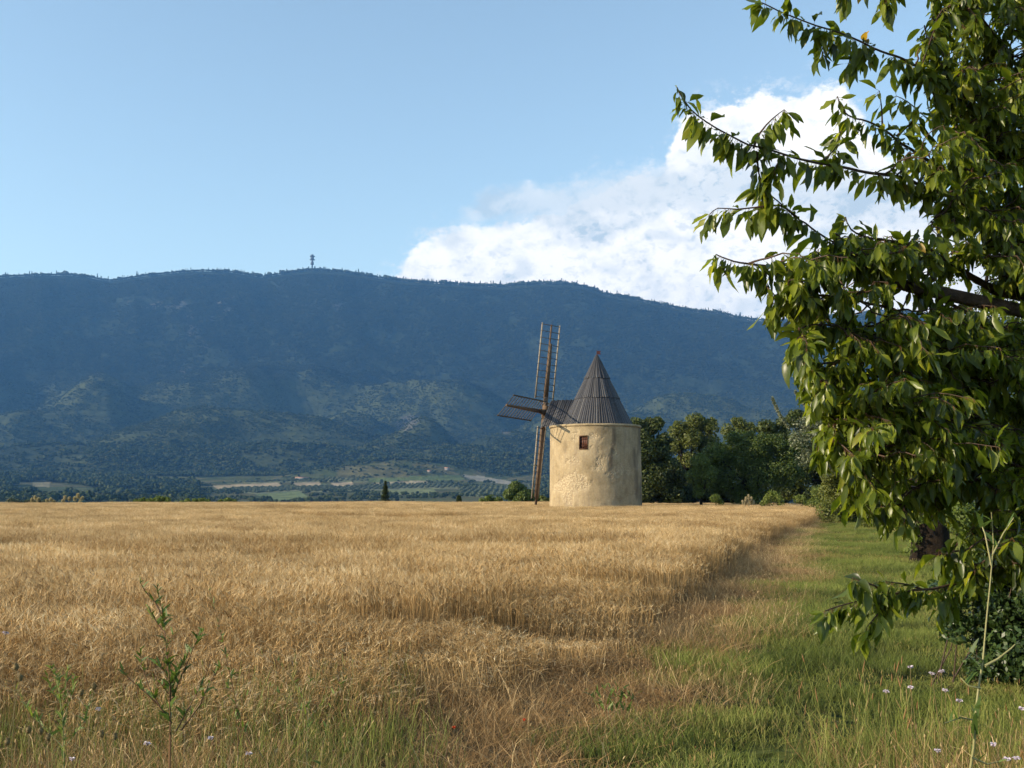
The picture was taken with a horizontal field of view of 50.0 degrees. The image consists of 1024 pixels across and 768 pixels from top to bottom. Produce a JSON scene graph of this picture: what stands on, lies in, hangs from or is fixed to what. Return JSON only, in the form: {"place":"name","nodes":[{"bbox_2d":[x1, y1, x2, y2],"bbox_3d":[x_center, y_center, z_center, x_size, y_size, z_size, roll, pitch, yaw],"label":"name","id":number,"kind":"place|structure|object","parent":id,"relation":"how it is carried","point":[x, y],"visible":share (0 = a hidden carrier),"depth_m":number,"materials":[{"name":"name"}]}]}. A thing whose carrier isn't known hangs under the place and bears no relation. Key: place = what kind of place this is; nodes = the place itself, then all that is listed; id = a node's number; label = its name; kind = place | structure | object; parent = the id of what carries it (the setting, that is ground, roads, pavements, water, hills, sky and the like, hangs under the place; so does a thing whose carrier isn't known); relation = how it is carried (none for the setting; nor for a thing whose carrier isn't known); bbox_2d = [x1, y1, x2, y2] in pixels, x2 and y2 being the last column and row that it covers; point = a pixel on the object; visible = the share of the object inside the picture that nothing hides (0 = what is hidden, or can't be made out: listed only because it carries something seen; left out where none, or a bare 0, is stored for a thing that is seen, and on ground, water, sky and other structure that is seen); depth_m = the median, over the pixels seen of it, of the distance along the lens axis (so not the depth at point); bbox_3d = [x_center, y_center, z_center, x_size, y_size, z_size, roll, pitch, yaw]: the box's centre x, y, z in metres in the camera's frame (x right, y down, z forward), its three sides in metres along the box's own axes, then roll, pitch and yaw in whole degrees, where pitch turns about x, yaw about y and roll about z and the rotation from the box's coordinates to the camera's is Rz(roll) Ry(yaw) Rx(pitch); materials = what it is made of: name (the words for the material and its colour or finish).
{"place":"outdoors","nodes":[
{"label":"outdoors","id":0,"kind":"place"},
{"bbox_2d":[30,495,39,501],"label":"plume grass","id":1,"kind":"object","parent":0,"point":[35,498],"depth_m":107.44,"materials":[{"name":"plant"}]},
{"bbox_2d":[45,498,55,502],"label":"plume grass","id":2,"kind":"object","parent":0,"point":[51,500],"depth_m":107.28,"materials":[{"name":"plant"}]},
{"bbox_2d":[61,495,70,502],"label":"plume grass","id":3,"kind":"object","parent":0,"point":[65,498],"depth_m":107.44,"materials":[{"name":"plant"}]},
{"bbox_2d":[73,493,83,502],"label":"plume grass","id":4,"kind":"object","parent":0,"point":[77,497],"depth_m":107.52,"materials":[{"name":"plant"}]},
{"bbox_2d":[0,271,1022,767],"bbox_3d":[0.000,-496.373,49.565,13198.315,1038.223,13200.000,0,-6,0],"label":"terrain","id":5,"kind":"structure","parent":0,"point":[314,399],"depth_m":3560.33,"materials":[{"name":"green plant"}]},
{"bbox_2d":[0,631,8,707],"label":"lilac flower","id":6,"kind":"object","parent":5,"relation":"on","point":[5,632],"visible":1,"depth_m":5.10,"materials":[{"name":"green plant"}]},
{"bbox_2d":[4,737,9,767],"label":"seed head","id":7,"kind":"object","parent":5,"relation":"on","point":[7,741],"visible":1,"depth_m":4.76},
{"bbox_2d":[3,673,22,767],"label":"seed head","id":8,"kind":"object","parent":5,"relation":"on","point":[20,677],"visible":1,"depth_m":4.79},
{"bbox_2d":[6,498,21,502],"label":"wild bush","id":9,"kind":"object","parent":5,"relation":"on","point":[9,500],"visible":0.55,"depth_m":121.12,"materials":[{"name":"green plant"}]},
{"bbox_2d":[11,662,18,767],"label":"seed head","id":10,"kind":"object","parent":5,"relation":"on","point":[16,667],"visible":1,"depth_m":4.79},
{"bbox_2d":[25,725,30,767],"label":"seed head","id":11,"kind":"object","parent":5,"relation":"on","point":[27,729],"visible":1,"depth_m":4.77},
{"bbox_2d":[37,726,43,767],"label":"seed head","id":12,"kind":"object","parent":5,"relation":"on","point":[40,731],"visible":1,"depth_m":4.77},
{"bbox_2d":[45,732,50,767],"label":"seed head","id":13,"kind":"object","parent":5,"relation":"on","point":[47,737],"visible":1,"depth_m":4.76},
{"bbox_2d":[16,664,93,767],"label":"tall weed","id":14,"kind":"object","parent":5,"relation":"on","point":[60,714],"visible":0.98,"depth_m":4.87,"materials":[{"name":"green plant"}]},
{"bbox_2d":[73,688,83,766],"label":"seed head","id":15,"kind":"object","parent":5,"relation":"on","point":[80,692],"visible":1,"depth_m":4.78},
{"bbox_2d":[84,682,96,767],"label":"seed head","id":16,"kind":"object","parent":5,"relation":"on","point":[93,686],"visible":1,"depth_m":4.78},
{"bbox_2d":[94,707,100,767],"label":"lilac flower","id":17,"kind":"object","parent":5,"relation":"on","point":[98,708],"visible":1,"depth_m":4.87,"materials":[{"name":"green plant"}]},
{"bbox_2d":[98,729,106,767],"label":"seed head","id":18,"kind":"object","parent":5,"relation":"on","point":[101,733],"visible":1,"depth_m":4.76},
{"bbox_2d":[109,732,117,766],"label":"seed head","id":19,"kind":"object","parent":5,"relation":"on","point":[115,736],"visible":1,"depth_m":4.76},
{"bbox_2d":[133,497,150,501],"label":"wild bush","id":20,"kind":"object","parent":5,"relation":"on","point":[142,499],"visible":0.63,"depth_m":122.97,"materials":[{"name":"green plant"}]},
{"bbox_2d":[143,741,150,762],"bbox_3d":[-1.566,1.804,4.639,0.063,0.571,0.030,2,-6,-16],"label":"lilac flower","id":21,"kind":"object","parent":5,"relation":"on","point":[146,743],"visible":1,"depth_m":4.67,"materials":[{"name":"purple plant"}]},
{"bbox_2d":[149,496,171,501],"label":"wild bush","id":22,"kind":"object","parent":5,"relation":"on","point":[161,499],"visible":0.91,"depth_m":123.03,"materials":[{"name":"green plant"}]},
{"bbox_2d":[118,578,220,767],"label":"tall weed","id":23,"kind":"object","parent":5,"relation":"on","point":[168,685],"visible":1,"depth_m":4.98,"materials":[{"name":"green plant"}]},
{"bbox_2d":[179,498,195,501],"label":"wild bush","id":24,"kind":"object","parent":5,"relation":"on","point":[188,500],"visible":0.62,"depth_m":123.08,"materials":[{"name":"green plant"}]},
{"bbox_2d":[194,498,210,501],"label":"wild bush","id":25,"kind":"object","parent":5,"relation":"on","point":[202,500],"visible":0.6,"depth_m":123.07,"materials":[{"name":"green plant"}]},
{"bbox_2d":[205,736,213,765],"bbox_3d":[-1.328,1.814,4.742,0.067,0.573,0.030,0,-6,0],"label":"lilac flower","id":26,"kind":"object","parent":5,"relation":"on","point":[210,737],"visible":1,"depth_m":4.76,"materials":[{"name":"purple plant"}]},
{"bbox_2d":[218,497,236,501],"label":"wild bush","id":27,"kind":"object","parent":5,"relation":"on","point":[227,499],"visible":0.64,"depth_m":123.07,"materials":[{"name":"green plant"}]},
{"bbox_2d":[209,587,250,767],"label":"tall weed","id":28,"kind":"object","parent":5,"relation":"on","point":[237,712],"visible":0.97,"depth_m":5.19,"materials":[{"name":"green plant"}]},
{"bbox_2d":[267,646,341,767],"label":"tall weed","id":29,"kind":"object","parent":5,"relation":"on","point":[308,723],"visible":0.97,"depth_m":5.07,"materials":[{"name":"green plant"}]},
{"bbox_2d":[310,254,314,268],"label":"telecom tower","id":30,"kind":"structure","parent":5,"relation":"on","point":[312,256],"depth_m":4987.39,"materials":[{"name":"concrete"}]},
{"bbox_2d":[305,680,360,767],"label":"tall weed","id":31,"kind":"object","parent":5,"relation":"on","point":[317,761],"visible":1,"depth_m":4.58,"materials":[{"name":"green plant"}]},
{"bbox_2d":[222,475,534,494],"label":"orchard woods","id":32,"kind":"object","parent":5,"relation":"on","point":[480,490],"visible":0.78,"depth_m":1800.94,"materials":[{"name":"green plant"}]},
{"bbox_2d":[379,481,389,501],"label":"spruce tree","id":33,"kind":"object","parent":5,"relation":"on","point":[386,497],"visible":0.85,"depth_m":139.10,"materials":[{"name":"green plant"}]},
{"bbox_2d":[0,500,826,767],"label":"wheat field","id":34,"kind":"structure","parent":5,"relation":"on","point":[307,580],"depth_m":11.60,"materials":[{"name":"yellow plant"}]},
{"bbox_2d":[452,726,455,764],"bbox_3d":[-0.288,1.933,5.433,0.020,0.473,0.016,-4,-7,35],"label":"poppy flower","id":35,"kind":"object","parent":5,"relation":"on","point":[454,745],"visible":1,"depth_m":5.45,"materials":[{"name":"green plant"}]},
{"bbox_2d":[456,495,461,501],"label":"cypress tree","id":36,"kind":"object","parent":5,"relation":"on","point":[458,498],"visible":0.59,"depth_m":148.92,"materials":[{"name":"green plant"}]},
{"bbox_2d":[478,494,502,501],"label":"wild bush","id":37,"kind":"object","parent":5,"relation":"on","point":[489,497],"visible":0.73,"depth_m":133.03,"materials":[{"name":"green plant"}]},
{"bbox_2d":[3,266,990,320],"bbox_3d":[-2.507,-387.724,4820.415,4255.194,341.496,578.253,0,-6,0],"label":"ridge woods","id":38,"kind":"object","parent":5,"relation":"on","point":[443,282],"visible":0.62,"depth_m":4973.05,"materials":[{"name":"green plant"}]},
{"bbox_2d":[0,268,1023,509],"bbox_3d":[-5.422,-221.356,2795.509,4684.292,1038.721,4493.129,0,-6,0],"label":"woodland","id":39,"kind":"object","parent":5,"relation":"on","point":[112,483],"visible":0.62,"depth_m":3949.56,"materials":[{"name":"green plant"}]},
{"bbox_2d":[0,634,1023,767],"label":"verge weeds","id":40,"kind":"object","parent":5,"relation":"on","point":[226,755],"visible":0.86,"depth_m":6.22,"materials":[{"name":"plant"}]},
{"bbox_2d":[502,481,540,501],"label":"wild bush","id":41,"kind":"object","parent":5,"relation":"on","point":[516,491],"visible":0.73,"depth_m":130.69,"materials":[{"name":"green plant"}]},
{"bbox_2d":[540,496,549,501],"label":"wild bush","id":42,"kind":"object","parent":5,"relation":"on","point":[544,498],"visible":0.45,"depth_m":119.14,"materials":[{"name":"green plant"}]},
{"bbox_2d":[293,513,845,767],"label":"straw grass","id":43,"kind":"structure","parent":5,"relation":"on","point":[749,563],"depth_m":8.68,"materials":[{"name":"beige plant"}]},
{"bbox_2d":[497,322,641,506],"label":"windmill","id":44,"kind":"object","parent":5,"relation":"on","point":[595,449],"visible":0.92,"depth_m":75.76,"materials":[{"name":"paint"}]},
{"bbox_2d":[579,435,587,449],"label":"window","id":45,"kind":"structure","parent":44,"relation":"in","point":[583,441],"depth_m":74.99,"materials":[{"name":"red paint"}]},
{"bbox_2d":[584,680,640,717],"bbox_3d":[0.681,2.132,7.418,0.408,0.254,0.112,0,-6,0],"label":"tall weed","id":46,"kind":"object","parent":5,"relation":"on","point":[611,701],"visible":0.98,"depth_m":7.42,"materials":[{"name":"green plant"}]},
{"bbox_2d":[630,416,689,503],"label":"broadleaf tree","id":47,"kind":"object","parent":5,"relation":"on","point":[663,477],"visible":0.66,"depth_m":94.77,"materials":[{"name":"green plant"}]},
{"bbox_2d":[667,412,728,502],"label":"broadleaf tree","id":48,"kind":"object","parent":5,"relation":"on","point":[691,436],"visible":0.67,"depth_m":103.41,"materials":[{"name":"green plant"}]},
{"bbox_2d":[684,453,718,504],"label":"tree","id":49,"kind":"object","parent":5,"relation":"on","point":[702,474],"visible":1,"depth_m":78.45,"materials":[{"name":"green plant"}]},
{"bbox_2d":[710,494,723,504],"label":"round bush","id":50,"kind":"object","parent":5,"relation":"on","point":[716,497],"visible":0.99,"depth_m":75.45,"materials":[{"name":"green plant"}]},
{"bbox_2d":[720,417,761,476],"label":"broadleaf tree","id":51,"kind":"object","parent":5,"relation":"on","point":[738,423],"visible":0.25,"depth_m":109.79,"materials":[{"name":"green plant"}]},
{"bbox_2d":[691,429,810,504],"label":"feathery tree","id":52,"kind":"object","parent":5,"relation":"on","point":[763,462],"visible":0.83,"depth_m":81.07,"materials":[{"name":"green plant"}]},
{"bbox_2d":[679,483,831,502],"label":"hedge row","id":53,"kind":"object","parent":5,"relation":"on","point":[689,498],"visible":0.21,"depth_m":97.95,"materials":[{"name":"green plant"}]},
{"bbox_2d":[502,513,1023,767],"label":"meadow grass","id":54,"kind":"structure","parent":5,"relation":"on","point":[862,547],"depth_m":9.44,"materials":[{"name":"green plant"}]},
{"bbox_2d":[759,489,784,506],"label":"round bush","id":55,"kind":"object","parent":5,"relation":"on","point":[769,498],"visible":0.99,"depth_m":73.44,"materials":[{"name":"green plant"}]},
{"bbox_2d":[755,409,825,503],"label":"broadleaf tree","id":56,"kind":"object","parent":5,"relation":"on","point":[771,427],"visible":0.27,"depth_m":89.40,"materials":[{"name":"green plant"}]},
{"bbox_2d":[792,494,810,506],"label":"round bush","id":57,"kind":"object","parent":5,"relation":"on","point":[797,498],"visible":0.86,"depth_m":73.62,"materials":[{"name":"green plant"}]},
{"bbox_2d":[771,388,845,477],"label":"pear tree","id":58,"kind":"object","parent":5,"relation":"on","point":[795,436],"visible":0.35,"depth_m":56.04,"materials":[{"name":"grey plant"}]},
{"bbox_2d":[806,484,829,507],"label":"round bush","id":59,"kind":"object","parent":5,"relation":"on","point":[813,502],"visible":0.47,"depth_m":69.55,"materials":[{"name":"green plant"}]},
{"bbox_2d":[815,469,857,523],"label":"hedge shrub","id":60,"kind":"object","parent":5,"relation":"on","point":[830,486],"visible":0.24,"depth_m":57.56,"materials":[{"name":"green plant"}]},
{"bbox_2d":[671,0,1023,661],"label":"cherry tree","id":61,"kind":"object","parent":5,"relation":"on","point":[906,423],"visible":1,"depth_m":5.96,"materials":[{"name":"green plant"}]},
{"bbox_2d":[849,464,904,527],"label":"hedge shrub","id":62,"kind":"object","parent":5,"relation":"on","point":[865,524],"visible":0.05,"depth_m":49.25,"materials":[{"name":"green plant"}]},
{"bbox_2d":[882,689,889,754],"bbox_3d":[1.700,1.754,4.951,0.033,0.736,0.029,-5,-7,38],"label":"lilac flower","id":63,"kind":"object","parent":5,"relation":"on","point":[886,691],"visible":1,"depth_m":4.97,"materials":[{"name":"purple plant"}]},
{"bbox_2d":[907,665,913,764],"bbox_3d":[1.991,1.787,5.450,0.031,0.769,0.026,0,-6,0],"label":"lilac flower","id":64,"kind":"object","parent":5,"relation":"on","point":[911,666],"visible":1,"depth_m":5.47,"materials":[{"name":"green plant"}]},
{"bbox_2d":[908,685,920,767],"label":"lilac flower","id":65,"kind":"object","parent":5,"relation":"on","point":[910,687],"visible":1,"depth_m":5.07,"materials":[{"name":"green plant"}]},
{"bbox_2d":[928,672,942,766],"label":"lilac flower","id":66,"kind":"object","parent":5,"relation":"on","point":[932,673],"visible":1,"depth_m":5.37,"materials":[{"name":"green plant"}]},
{"bbox_2d":[938,669,946,766],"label":"lilac flower","id":67,"kind":"object","parent":5,"relation":"on","point":[941,671],"visible":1,"depth_m":5.47,"materials":[{"name":"green plant"}]},
{"bbox_2d":[942,688,948,767],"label":"lilac flower","id":68,"kind":"object","parent":5,"relation":"on","point":[945,690],"visible":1,"depth_m":5.07,"materials":[{"name":"green plant"}]},
{"bbox_2d":[956,699,962,767],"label":"lilac flower","id":69,"kind":"object","parent":5,"relation":"on","point":[959,700],"visible":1,"depth_m":4.87,"materials":[{"name":"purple plant"}]},
{"bbox_2d":[896,267,1023,561],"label":"old tree","id":70,"kind":"object","parent":5,"relation":"on","point":[930,541],"visible":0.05,"depth_m":25.00,"materials":[{"name":"green plant"}]},
{"bbox_2d":[922,554,1023,687],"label":"bramble thicket","id":71,"kind":"object","parent":5,"relation":"on","point":[1006,613],"visible":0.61,"depth_m":9.06,"materials":[{"name":"green plant"}]},
{"bbox_2d":[945,502,1005,559],"bbox_3d":[10.268,3.265,22.954,2.778,1.663,1.515,0,-6,0],"label":"hedge shrub","id":72,"kind":"object","parent":5,"relation":"on","point":[958,512],"visible":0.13,"depth_m":22.59,"materials":[{"name":"green plant"}]},
{"bbox_2d":[944,511,1019,767],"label":"tall weed","id":73,"kind":"object","parent":5,"relation":"on","point":[976,710],"visible":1,"depth_m":3.82,"materials":[{"name":"green plant"}]},
{"bbox_2d":[990,742,996,767],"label":"lilac flower","id":74,"kind":"object","parent":5,"relation":"on","point":[993,744],"visible":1,"depth_m":4.47,"materials":[{"name":"purple plant"}]},
{"bbox_2d":[1019,706,1023,765],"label":"lilac flower","id":75,"kind":"object","parent":5,"relation":"on","point":[1021,708],"visible":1,"depth_m":4.87,"materials":[{"name":"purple plant"}]},
{"bbox_2d":[0,0,1022,319],"label":"sky","id":76,"kind":"structure","parent":0,"point":[507,141],"materials":[{"name":"blue"}]},
{"bbox_2d":[741,494,754,506],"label":"plume grass","id":77,"kind":"object","parent":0,"point":[747,502],"depth_m":73.50,"materials":[{"name":"plant"}]}
]}

